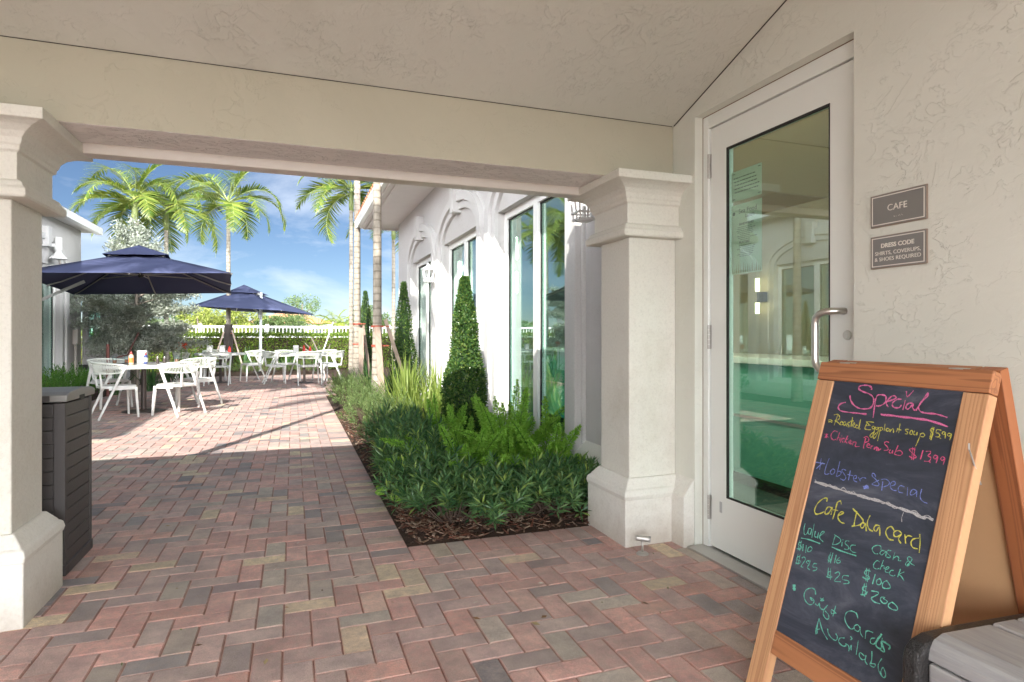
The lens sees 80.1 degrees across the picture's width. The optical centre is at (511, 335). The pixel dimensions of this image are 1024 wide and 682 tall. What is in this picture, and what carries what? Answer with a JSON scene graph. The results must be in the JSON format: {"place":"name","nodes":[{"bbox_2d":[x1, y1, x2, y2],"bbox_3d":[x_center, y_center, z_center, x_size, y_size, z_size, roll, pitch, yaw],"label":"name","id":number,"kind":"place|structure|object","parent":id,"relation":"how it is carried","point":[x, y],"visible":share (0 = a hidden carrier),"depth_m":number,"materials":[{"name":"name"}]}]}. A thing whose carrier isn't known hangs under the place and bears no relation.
{"place":"outdoors","nodes":[
{"label":"outdoors","id":0,"kind":"place"},
{"bbox_2d":[52,159,398,321],"label":"sky","id":1,"kind":"structure","parent":0,"point":[280,265],"materials":[{"name":"blue"}]},
{"bbox_2d":[0,374,813,681],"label":"pavement","id":2,"kind":"structure","parent":0,"point":[594,566],"depth_m":2.91,"materials":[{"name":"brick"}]},
{"bbox_2d":[0,103,92,632],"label":"column","id":3,"kind":"structure","parent":2,"relation":"on","point":[39,146],"depth_m":2.60,"materials":[{"name":"paint"}]},
{"bbox_2d":[42,386,94,575],"bbox_3d":[-2.571,0.735,3.128,0.618,0.926,0.458,0,0,-20],"label":"storage bin","id":4,"kind":"object","parent":2,"relation":"on","point":[67,455],"visible":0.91,"depth_m":3.10,"materials":[{"name":"grey plastic"}]},
{"bbox_2d":[86,358,132,409],"bbox_3d":[-6.686,0.795,10.085,0.542,0.817,0.606,0,0,29],"label":"armchair","id":5,"kind":"object","parent":2,"relation":"on","point":[111,379],"visible":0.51,"depth_m":10.13,"materials":[{"name":"plastic"}]},
{"bbox_2d":[91,362,139,420],"bbox_3d":[-5.831,0.795,8.916,0.606,0.817,0.542,0,0,44],"label":"armchair","id":6,"kind":"object","parent":2,"relation":"on","point":[112,388],"visible":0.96,"depth_m":8.76,"materials":[{"name":"plastic"}]},
{"bbox_2d":[106,332,138,395],"bbox_3d":[-7.806,0.571,12.263,0.090,1.258,0.762,0,0,15],"label":"tree stake","id":7,"kind":"object","parent":2,"relation":"on","point":[107,356],"visible":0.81,"depth_m":11.94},
{"bbox_2d":[92,378,159,400],"bbox_3d":[-7.663,1.176,9.734,0.950,0.041,15.500,0,0,-20],"label":"side planting bed","id":8,"kind":"object","parent":2,"relation":"on","point":[94,396],"visible":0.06,"depth_m":12.20,"materials":[{"name":"soil"}]},
{"bbox_2d":[42,367,68,386],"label":"fern plant","id":9,"kind":"object","parent":8,"relation":"on","point":[46,384],"visible":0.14,"depth_m":9.54,"materials":[{"name":"green plant"}]},
{"bbox_2d":[42,366,82,386],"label":"fern plant","id":10,"kind":"object","parent":8,"relation":"on","point":[66,379],"visible":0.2,"depth_m":10.24,"materials":[{"name":"green plant"}]},
{"bbox_2d":[42,362,102,394],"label":"fern plant","id":11,"kind":"object","parent":8,"relation":"on","point":[81,377],"visible":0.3,"depth_m":10.99,"materials":[{"name":"green plant"}]},
{"bbox_2d":[47,361,105,386],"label":"fern plant","id":12,"kind":"object","parent":8,"relation":"on","point":[65,370],"visible":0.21,"depth_m":11.62,"materials":[{"name":"green plant"}]},
{"bbox_2d":[68,162,191,383],"bbox_3d":[-9.218,-1.558,14.842,2.629,5.515,2.961,0,0,-20],"label":"palm tree","id":13,"kind":"object","parent":8,"relation":"on","point":[147,203],"visible":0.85,"depth_m":14.66,"materials":[{"name":"plant"}]},
{"bbox_2d":[42,245,232,300],"bbox_3d":[-7.158,-0.237,11.180,3.666,2.864,2.841,0,0,-25],"label":"cantilever parasol","id":14,"kind":"object","parent":8,"relation":"on","point":[138,269],"visible":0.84,"depth_m":11.16,"materials":[{"name":"blue fabric"}]},
{"bbox_2d":[70,215,211,389],"bbox_3d":[-8.311,-0.701,13.420,2.765,3.805,2.735,0,0,37],"label":"silver tree","id":15,"kind":"object","parent":2,"relation":"on","point":[129,318],"visible":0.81,"depth_m":13.05,"materials":[{"name":"grey plant"}]},
{"bbox_2d":[91,362,192,413],"bbox_3d":[-5.805,0.824,9.604,1.372,0.748,1.372,0,0,-20],"label":"round table","id":16,"kind":"object","parent":2,"relation":"on","point":[143,367],"visible":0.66,"depth_m":9.54,"materials":[{"name":"metal"}]},
{"bbox_2d":[129,354,171,391],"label":"flax clump","id":17,"kind":"object","parent":2,"relation":"on","point":[151,380],"visible":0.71,"depth_m":13.03,"materials":[{"name":"green plant"}]},
{"bbox_2d":[90,175,224,373],"bbox_3d":[-9.201,-1.546,15.880,3.251,5.491,3.297,0,0,-20],"label":"palm tree","id":18,"kind":"object","parent":2,"relation":"on","point":[169,215],"visible":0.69,"depth_m":15.80,"materials":[{"name":"plant"}]},
{"bbox_2d":[151,361,206,416],"bbox_3d":[-5.042,0.795,9.235,0.542,0.817,0.606,0,0,17],"label":"armchair","id":19,"kind":"object","parent":2,"relation":"on","point":[169,386],"visible":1,"depth_m":9.07,"materials":[{"name":"plastic"}]},
{"bbox_2d":[172,351,195,381],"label":"armchair","id":20,"kind":"object","parent":2,"relation":"on","point":[177,355],"visible":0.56,"depth_m":14.59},
{"bbox_2d":[174,357,222,406],"bbox_3d":[-5.371,0.795,10.453,0.606,0.817,0.542,0,0,17],"label":"armchair","id":21,"kind":"object","parent":2,"relation":"on","point":[204,379],"visible":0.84,"depth_m":10.46,"materials":[{"name":"plastic"}]},
{"bbox_2d":[202,350,227,380],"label":"armchair","id":22,"kind":"object","parent":2,"relation":"on","point":[217,363],"visible":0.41,"depth_m":16.04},
{"bbox_2d":[203,352,231,385],"bbox_3d":[-7.043,0.795,14.588,0.606,0.817,0.542,0,0,-17],"label":"armchair","id":23,"kind":"object","parent":2,"relation":"on","point":[216,355],"visible":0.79,"depth_m":14.46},
{"bbox_2d":[194,352,245,382],"bbox_3d":[-7.353,0.824,15.370,1.180,0.748,1.180,0,0,-20],"label":"round table","id":24,"kind":"object","parent":2,"relation":"on","point":[220,363],"visible":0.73,"depth_m":15.32,"materials":[{"name":"white metal"}]},
{"bbox_2d":[239,350,266,381],"bbox_3d":[-6.756,0.795,15.919,0.542,0.817,0.606,0,0,-42],"label":"armchair","id":25,"kind":"object","parent":2,"relation":"on","point":[257,359],"visible":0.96,"depth_m":15.85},
{"bbox_2d":[193,285,314,372],"bbox_3d":[-8.345,-0.227,19.950,2.830,2.844,2.821,0,0,2],"label":"patio umbrella","id":26,"kind":"object","parent":2,"relation":"on","point":[243,298],"visible":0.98,"depth_m":19.40,"materials":[{"name":"blue fabric"}]},
{"bbox_2d":[262,351,285,383],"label":"armchair","id":27,"kind":"object","parent":2,"relation":"on","point":[265,356],"visible":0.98,"depth_m":14.96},
{"bbox_2d":[271,350,300,381],"bbox_3d":[-5.901,0.795,15.925,0.542,0.817,0.606,0,0,32],"label":"armchair","id":28,"kind":"object","parent":2,"relation":"on","point":[286,363],"visible":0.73,"depth_m":15.98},
{"bbox_2d":[281,352,326,382],"bbox_3d":[-5.260,0.824,15.430,1.098,0.748,1.098,0,0,-20],"label":"round table","id":29,"kind":"object","parent":2,"relation":"on","point":[304,368],"visible":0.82,"depth_m":15.33,"materials":[{"name":"white metal"}]},
{"bbox_2d":[296,351,321,385],"bbox_3d":[-4.921,0.795,14.786,0.606,0.817,0.542,0,0,-23],"label":"armchair","id":30,"kind":"object","parent":2,"relation":"on","point":[309,354],"visible":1,"depth_m":14.65,"materials":[{"name":"plastic"}]},
{"bbox_2d":[312,349,336,379],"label":"armchair","id":31,"kind":"object","parent":2,"relation":"on","point":[326,362],"visible":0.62,"depth_m":16.34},
{"bbox_2d":[322,350,344,382],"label":"armchair","id":32,"kind":"object","parent":2,"relation":"on","point":[340,355],"visible":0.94,"depth_m":15.31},
{"bbox_2d":[121,422,668,664],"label":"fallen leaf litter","id":33,"kind":"object","parent":2,"relation":"on","point":[379,651],"visible":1,"depth_m":2.58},
{"bbox_2d":[567,168,691,547],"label":"column","id":34,"kind":"structure","parent":2,"relation":"on","point":[632,477],"depth_m":3.57,"materials":[{"name":"paint"}]},
{"bbox_2d":[636,535,650,555],"bbox_3d":[0.718,1.147,3.338,0.084,0.104,0.068,0,0,-20],"label":"door stop","id":35,"kind":"object","parent":2,"relation":"on","point":[642,539],"depth_m":3.33,"materials":[{"name":"metal"}]},
{"bbox_2d":[746,360,1023,681],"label":"chalkboard sign","id":36,"kind":"object","parent":2,"relation":"on","point":[903,524],"visible":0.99,"depth_m":1.81,"materials":[{"name":"brown wood"}]},
{"bbox_2d":[903,613,1023,681],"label":"slatted bench","id":37,"kind":"object","parent":2,"relation":"on","point":[989,650],"visible":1,"depth_m":1.47,"materials":[{"name":"grey"}]},
{"label":"ground","id":38,"kind":"structure","parent":0,"visible":0},
{"bbox_2d":[42,206,129,385],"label":"building","id":39,"kind":"structure","parent":38,"relation":"on","point":[57,316],"depth_m":12.40,"materials":[{"name":"white paint"}]},
{"bbox_2d":[50,286,54,373],"bbox_3d":[-8.886,-0.195,11.345,0.085,2.330,1.860,0,0,-20],"label":"window","id":40,"kind":"structure","parent":39,"relation":"in","point":[52,300],"depth_m":12.15,"materials":[{"name":"white metal"}]},
{"bbox_2d":[48,237,67,263],"bbox_3d":[-8.800,-1.638,11.904,0.314,0.484,0.664,0,0,-20],"label":"flood lamp","id":41,"kind":"object","parent":39,"relation":"attached to","point":[58,254],"visible":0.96,"depth_m":11.69,"materials":[{"name":"white metal"}]},
{"bbox_2d":[72,329,80,373],"bbox_3d":[-9.326,0.390,13.052,0.099,1.020,0.230,0,0,-20],"label":"meter box","id":42,"kind":"object","parent":39,"relation":"attached to","point":[76,335],"visible":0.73,"depth_m":13.00,"materials":[{"name":"grey paint"}]},
{"bbox_2d":[176,307,218,332],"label":"bushy tree","id":43,"kind":"object","parent":38,"relation":"on","point":[203,318],"visible":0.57,"depth_m":39.97,"materials":[{"name":"green plant"}]},
{"bbox_2d":[194,306,234,332],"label":"bushy tree","id":44,"kind":"object","parent":38,"relation":"on","point":[221,317],"visible":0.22,"depth_m":41.90,"materials":[{"name":"green plant"}]},
{"bbox_2d":[140,370,325,377],"bbox_3d":[-10.744,1.190,19.577,8.999,0.044,4.890,0,0,-20],"label":"hedge bed","id":45,"kind":"object","parent":38,"relation":"on","point":[236,373],"visible":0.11,"depth_m":18.62,"materials":[{"name":"soil"}]},
{"bbox_2d":[162,169,287,372],"bbox_3d":[-9.043,-2.162,19.256,3.434,6.723,3.617,0,0,-2],"label":"palm tree","id":46,"kind":"object","parent":45,"relation":"on","point":[232,207],"visible":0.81,"depth_m":19.38,"materials":[{"name":"plant"}]},
{"bbox_2d":[81,331,397,372],"bbox_3d":[-8.589,0.528,20.249,11.623,1.358,0.900,0,0,-20],"label":"clipped hedge","id":47,"kind":"object","parent":45,"relation":"on","point":[278,341],"visible":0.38,"depth_m":20.31,"materials":[{"name":"green plant"}]},
{"bbox_2d":[91,324,396,337],"bbox_3d":[-8.840,0.400,22.326,13.560,1.600,0.120,0,0,-20],"label":"white railing","id":48,"kind":"object","parent":45,"relation":"on","point":[266,327],"visible":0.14,"depth_m":22.29,"materials":[{"name":"metal"}]},
{"bbox_2d":[221,311,266,333],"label":"bushy tree","id":49,"kind":"object","parent":38,"relation":"on","point":[242,320],"visible":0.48,"depth_m":40.66,"materials":[{"name":"green plant"}]},
{"bbox_2d":[252,315,280,333],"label":"leafy tree","id":50,"kind":"object","parent":38,"relation":"on","point":[271,321],"visible":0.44,"depth_m":43.80,"materials":[{"name":"green plant"}]},
{"bbox_2d":[270,316,289,332],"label":"leafy tree","id":51,"kind":"object","parent":38,"relation":"on","point":[282,322],"visible":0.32,"depth_m":45.62,"materials":[{"name":"green plant"}]},
{"bbox_2d":[251,313,331,332],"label":"distant house","id":52,"kind":"structure","parent":38,"relation":"on","point":[310,320],"depth_m":63.46,"materials":[{"name":"orange tile"}]},
{"bbox_2d":[284,314,308,333],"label":"leafy tree","id":53,"kind":"object","parent":38,"relation":"on","point":[293,322],"visible":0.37,"depth_m":47.79,"materials":[{"name":"green plant"}]},
{"bbox_2d":[278,293,320,330],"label":"leafy tree","id":54,"kind":"object","parent":38,"relation":"on","point":[297,303],"visible":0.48,"depth_m":52.02,"materials":[{"name":"green plant"}]},
{"bbox_2d":[298,314,337,333],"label":"garden palm","id":55,"kind":"object","parent":38,"relation":"on","point":[318,324],"visible":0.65,"depth_m":39.91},
{"bbox_2d":[316,309,348,332],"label":"garden palm","id":56,"kind":"object","parent":38,"relation":"on","point":[337,323],"visible":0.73,"depth_m":40.89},
{"bbox_2d":[325,368,526,387],"bbox_3d":[-2.980,1.191,18.671,4.998,0.049,11.840,0,0,-20],"label":"planting bed","id":57,"kind":"object","parent":38,"relation":"on","point":[334,372],"visible":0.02,"depth_m":19.35,"materials":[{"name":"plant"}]},
{"bbox_2d":[295,176,372,377],"bbox_3d":[-4.481,-1.923,16.771,2.892,6.246,3.269,0,0,-20],"label":"palm tree","id":58,"kind":"object","parent":57,"relation":"on","point":[344,186],"visible":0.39,"depth_m":16.75,"materials":[{"name":"plant"}]},
{"bbox_2d":[353,180,360,388],"bbox_3d":[-3.639,-2.812,13.648,3.764,8.023,3.308,0,0,-20],"label":"palm tree","id":59,"kind":"object","parent":57,"relation":"on","point":[357,287],"visible":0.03,"depth_m":13.52,"materials":[{"name":"plant"}]},
{"bbox_2d":[353,323,371,378],"bbox_3d":[-3.313,0.472,13.756,0.364,1.476,0.863,0,0,15],"label":"palm brace","id":60,"kind":"object","parent":57,"relation":"on","point":[362,343],"visible":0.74,"depth_m":13.40,"materials":[{"name":"wood"}]},
{"bbox_2d":[361,291,372,376],"bbox_3d":[-3.503,0.056,14.578,0.634,2.288,0.648,0,0,-20],"label":"topiary cone","id":61,"kind":"object","parent":57,"relation":"on","point":[365,313],"visible":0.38,"depth_m":14.51,"materials":[{"name":"green plant"}]},
{"bbox_2d":[345,210,398,369],"bbox_3d":[-3.724,-1.644,19.124,2.817,5.688,2.724,0,0,25],"label":"palm tree","id":62,"kind":"object","parent":57,"relation":"on","point":[393,235],"visible":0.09,"depth_m":19.02,"materials":[{"name":"plant"}]},
{"bbox_2d":[326,395,589,546],"bbox_3d":[-1.424,1.189,8.043,1.528,0.045,9.198,0,0,-20],"label":"planting bed","id":63,"kind":"object","parent":38,"relation":"on","point":[422,535],"visible":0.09,"depth_m":3.87,"materials":[{"name":"brown wood"}]},
{"bbox_2d":[327,368,369,405],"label":"pale shrub","id":64,"kind":"object","parent":63,"relation":"on","point":[352,379],"visible":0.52,"depth_m":10.07,"materials":[{"name":"green plant"}]},
{"bbox_2d":[330,368,369,401],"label":"pale shrub","id":65,"kind":"object","parent":63,"relation":"on","point":[361,380],"visible":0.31,"depth_m":10.72,"materials":[{"name":"green plant"}]},
{"bbox_2d":[332,374,378,410],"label":"pale shrub","id":66,"kind":"object","parent":63,"relation":"on","point":[349,390],"visible":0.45,"depth_m":9.42,"materials":[{"name":"green plant"}]},
{"bbox_2d":[339,381,388,416],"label":"pale shrub","id":67,"kind":"object","parent":63,"relation":"on","point":[362,394],"visible":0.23,"depth_m":8.87,"materials":[{"name":"green plant"}]},
{"bbox_2d":[343,383,388,423],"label":"pale shrub","id":68,"kind":"object","parent":63,"relation":"on","point":[348,397],"visible":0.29,"depth_m":8.16,"materials":[{"name":"green plant"}]},
{"bbox_2d":[335,383,396,430],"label":"pale shrub","id":69,"kind":"object","parent":63,"relation":"on","point":[358,411],"visible":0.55,"depth_m":7.52,"materials":[{"name":"green plant"}]},
{"bbox_2d":[371,182,382,401],"bbox_3d":[-2.361,-2.817,9.998,3.496,8.035,3.587,0,0,38],"label":"palm tree","id":70,"kind":"object","parent":63,"relation":"on","point":[377,280],"visible":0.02,"depth_m":9.74,"materials":[{"name":"plant"}]},
{"bbox_2d":[350,394,405,445],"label":"pale shrub","id":71,"kind":"object","parent":63,"relation":"on","point":[362,425],"visible":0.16,"depth_m":6.27,"materials":[{"name":"green plant"}]},
{"bbox_2d":[347,383,419,428],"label":"pale shrub","id":72,"kind":"object","parent":63,"relation":"on","point":[373,404],"visible":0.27,"depth_m":6.89,"materials":[{"name":"green plant"}]},
{"bbox_2d":[371,319,403,393],"bbox_3d":[-2.058,0.475,9.927,0.788,1.467,0.642,0,0,36],"label":"palm brace","id":73,"kind":"object","parent":63,"relation":"on","point":[378,345],"visible":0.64,"depth_m":9.62,"materials":[{"name":"wood"}]},
{"bbox_2d":[360,396,428,457],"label":"needle shrub","id":74,"kind":"object","parent":63,"relation":"on","point":[414,409],"visible":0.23,"depth_m":5.66,"materials":[{"name":"green plant"}]},
{"bbox_2d":[365,355,428,410],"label":"strap leaf clump","id":75,"kind":"object","parent":63,"relation":"on","point":[393,392],"visible":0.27,"depth_m":9.08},
{"bbox_2d":[385,281,419,400],"bbox_3d":[-1.866,0.132,10.433,0.654,2.136,0.673,0,0,3],"label":"topiary cone","id":76,"kind":"object","parent":63,"relation":"on","point":[404,341],"visible":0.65,"depth_m":10.36,"materials":[{"name":"green plant"}]},
{"bbox_2d":[368,358,442,419],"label":"strap leaf clump","id":77,"kind":"object","parent":63,"relation":"on","point":[405,388],"visible":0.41,"depth_m":7.40,"materials":[{"name":"plant"}]},
{"bbox_2d":[374,352,441,408],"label":"strap leaf clump","id":78,"kind":"object","parent":63,"relation":"on","point":[409,383],"visible":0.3,"depth_m":8.15,"materials":[{"name":"plant"}]},
{"bbox_2d":[367,406,457,473],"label":"needle shrub","id":79,"kind":"object","parent":63,"relation":"on","point":[412,429],"visible":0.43,"depth_m":5.12,"materials":[{"name":"green plant"}]},
{"bbox_2d":[369,424,462,485],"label":"needle shrub","id":80,"kind":"object","parent":63,"relation":"on","point":[385,452],"visible":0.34,"depth_m":4.66,"materials":[{"name":"green plant"}]},
{"bbox_2d":[390,369,443,418],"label":"strap leaf clump","id":81,"kind":"object","parent":63,"relation":"on","point":[425,398],"visible":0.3,"depth_m":6.67,"materials":[{"name":"plant"}]},
{"bbox_2d":[395,357,446,417],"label":"strap leaf clump","id":82,"kind":"object","parent":63,"relation":"on","point":[440,403],"visible":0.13,"depth_m":7.55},
{"bbox_2d":[366,440,476,517],"bbox_3d":[-0.551,0.975,4.242,0.824,0.460,0.830,0,0,8],"label":"needle shrub","id":83,"kind":"object","parent":63,"relation":"on","point":[405,467],"visible":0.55,"depth_m":4.18,"materials":[{"name":"green plant"}]},
{"bbox_2d":[415,354,442,410],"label":"strap leaf clump","id":84,"kind":"object","parent":63,"relation":"on","point":[434,374],"visible":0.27,"depth_m":8.68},
{"bbox_2d":[398,394,467,445],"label":"foxtail fern","id":85,"kind":"object","parent":63,"relation":"on","point":[461,419],"visible":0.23,"depth_m":5.35,"materials":[{"name":"green plant"}]},
{"bbox_2d":[392,457,508,523],"bbox_3d":[-0.391,0.999,3.917,0.787,0.410,0.719,0,0,9],"label":"needle shrub","id":86,"kind":"object","parent":63,"relation":"on","point":[441,484],"visible":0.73,"depth_m":3.81,"materials":[{"name":"green plant"}]},
{"bbox_2d":[379,402,531,473],"bbox_3d":[-0.345,0.880,4.748,0.947,0.601,1.295,0,0,33],"label":"foxtail fern","id":87,"kind":"object","parent":63,"relation":"on","point":[465,449],"visible":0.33,"depth_m":4.63,"materials":[{"name":"green plant"}]},
{"bbox_2d":[438,275,488,446],"bbox_3d":[-0.473,0.297,6.040,0.650,1.805,0.640,0,0,-20],"label":"topiary cone","id":88,"kind":"object","parent":63,"relation":"on","point":[464,375],"visible":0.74,"depth_m":5.94,"materials":[{"name":"green plant"}]},
{"bbox_2d":[437,462,543,529],"bbox_3d":[-0.136,1.018,3.912,0.702,0.372,0.664,0,0,31],"label":"needle shrub","id":89,"kind":"object","parent":63,"relation":"on","point":[477,488],"visible":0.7,"depth_m":3.75,"materials":[{"name":"green plant"}]},
{"bbox_2d":[461,401,564,449],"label":"foxtail fern","id":90,"kind":"object","parent":63,"relation":"on","point":[552,425],"visible":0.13,"depth_m":5.32,"materials":[{"name":"green plant"}]},
{"bbox_2d":[452,396,588,473],"bbox_3d":[0.280,0.855,4.739,1.403,0.651,1.026,0,0,-34],"label":"foxtail fern","id":91,"kind":"object","parent":63,"relation":"on","point":[532,445],"visible":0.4,"depth_m":4.63,"materials":[{"name":"green plant"}]},
{"bbox_2d":[469,450,581,517],"bbox_3d":[0.035,0.986,4.075,0.831,0.437,0.824,0,0,-26],"label":"needle shrub","id":92,"kind":"object","parent":63,"relation":"on","point":[548,491],"visible":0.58,"depth_m":3.89,"materials":[{"name":"green plant"}]},
{"bbox_2d":[470,379,585,468],"bbox_3d":[0.004,0.772,4.813,1.112,0.830,1.357,0,0,-36],"label":"foxtail fern","id":93,"kind":"object","parent":63,"relation":"on","point":[509,437],"visible":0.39,"depth_m":4.85,"materials":[{"name":"green plant"}]},
{"bbox_2d":[504,454,590,521],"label":"needle shrub","id":94,"kind":"object","parent":63,"relation":"on","point":[575,496],"visible":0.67,"depth_m":3.97,"materials":[{"name":"green plant"}]},
{"bbox_2d":[523,449,600,506],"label":"needle shrub","id":95,"kind":"object","parent":63,"relation":"on","point":[585,467],"visible":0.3,"depth_m":4.18,"materials":[{"name":"green plant"}]},
{"bbox_2d":[354,0,1023,590],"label":"cafe building","id":96,"kind":"structure","parent":38,"relation":"on","point":[832,116],"depth_m":3.23,"materials":[{"name":"beige paint"}]},
{"bbox_2d":[0,0,786,198],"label":"porch","id":97,"kind":"object","parent":96,"relation":"attached to","point":[560,98],"visible":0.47,"depth_m":2.91,"materials":[{"name":"paint"}]},
{"bbox_2d":[417,256,430,390],"bbox_3d":[-1.467,-0.195,10.767,0.085,2.330,1.860,0,0,-20],"label":"window","id":98,"kind":"structure","parent":96,"relation":"in","point":[423,288],"depth_m":11.23,"materials":[{"name":"white metal"}]},
{"bbox_2d":[421,263,434,282],"bbox_3d":[-1.265,-0.968,9.480,0.261,0.295,0.184,0,0,-20],"label":"wall lantern","id":99,"kind":"object","parent":96,"relation":"attached to","point":[428,267],"depth_m":9.43,"materials":[{"name":"white metal"}]},
{"bbox_2d":[449,230,475,355],"bbox_3d":[-0.603,-0.195,8.358,0.085,2.330,1.860,0,0,-20],"label":"window","id":100,"kind":"structure","parent":96,"relation":"in","point":[466,241],"depth_m":8.97,"materials":[{"name":"white metal"}]},
{"bbox_2d":[505,196,562,441],"bbox_3d":[0.265,-0.195,5.939,0.085,2.330,1.860,0,0,-20],"label":"window","id":101,"kind":"structure","parent":96,"relation":"in","point":[537,203],"depth_m":5.93,"materials":[{"name":"white metal"}]},
{"bbox_2d":[570,201,594,222],"bbox_3d":[0.556,-0.968,4.407,0.261,0.295,0.184,0,0,-20],"label":"wall lantern","id":102,"kind":"object","parent":96,"relation":"attached to","point":[583,219],"depth_m":4.37,"materials":[{"name":"white metal"}]},
{"bbox_2d":[545,347,828,498],"bbox_3d":[1.523,0.683,6.549,0.710,1.027,5.220,0,0,-20],"label":"service counter","id":103,"kind":"object","parent":96,"relation":"on","point":[773,395],"visible":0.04,"depth_m":4.60,"materials":[{"name":"green metal"}]},
{"bbox_2d":[732,198,761,274],"bbox_3d":[1.225,-0.510,3.189,0.002,0.370,0.225,0,0,-20],"label":"menu poster","id":104,"kind":"object","parent":96,"relation":"attached to","point":[746,237],"visible":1,"depth_m":3.18,"materials":[{"name":"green paper"}]},
{"bbox_2d":[732,162,761,202],"bbox_3d":[1.225,-0.795,3.189,0.002,0.160,0.225,0,0,-20],"label":"paper notice","id":105,"kind":"object","parent":96,"relation":"attached to","point":[747,182],"visible":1,"depth_m":3.18,"materials":[{"name":"paper"}]},
{"bbox_2d":[755,278,766,313],"bbox_3d":[3.458,-0.545,8.497,0.149,0.490,0.120,0,0,-20],"label":"interior wall lamp","id":106,"kind":"object","parent":96,"relation":"attached to","point":[761,296],"visible":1,"depth_m":8.46,"materials":[{"name":"white glass"}]},
{"bbox_2d":[707,59,853,573],"bbox_3d":[1.255,0.009,2.984,0.132,2.342,0.952,0,0,-20],"label":"door","id":107,"kind":"structure","parent":96,"relation":"in","point":[748,532],"depth_m":3.09,"materials":[{"name":"white paint"}]},
{"bbox_2d":[871,228,927,269],"bbox_3d":[1.450,-0.320,2.288,0.010,0.125,0.225,0,0,-20],"label":"dress code sign","id":108,"kind":"object","parent":96,"relation":"attached to","point":[900,249],"visible":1,"depth_m":2.27,"materials":[{"name":"grey plastic"}]},
{"bbox_2d":[871,184,927,228],"bbox_3d":[1.450,-0.480,2.288,0.010,0.124,0.225,0,0,-20],"label":"cafe sign","id":109,"kind":"object","parent":96,"relation":"attached to","point":[901,206],"visible":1,"depth_m":2.27,"materials":[{"name":"grey plastic"}]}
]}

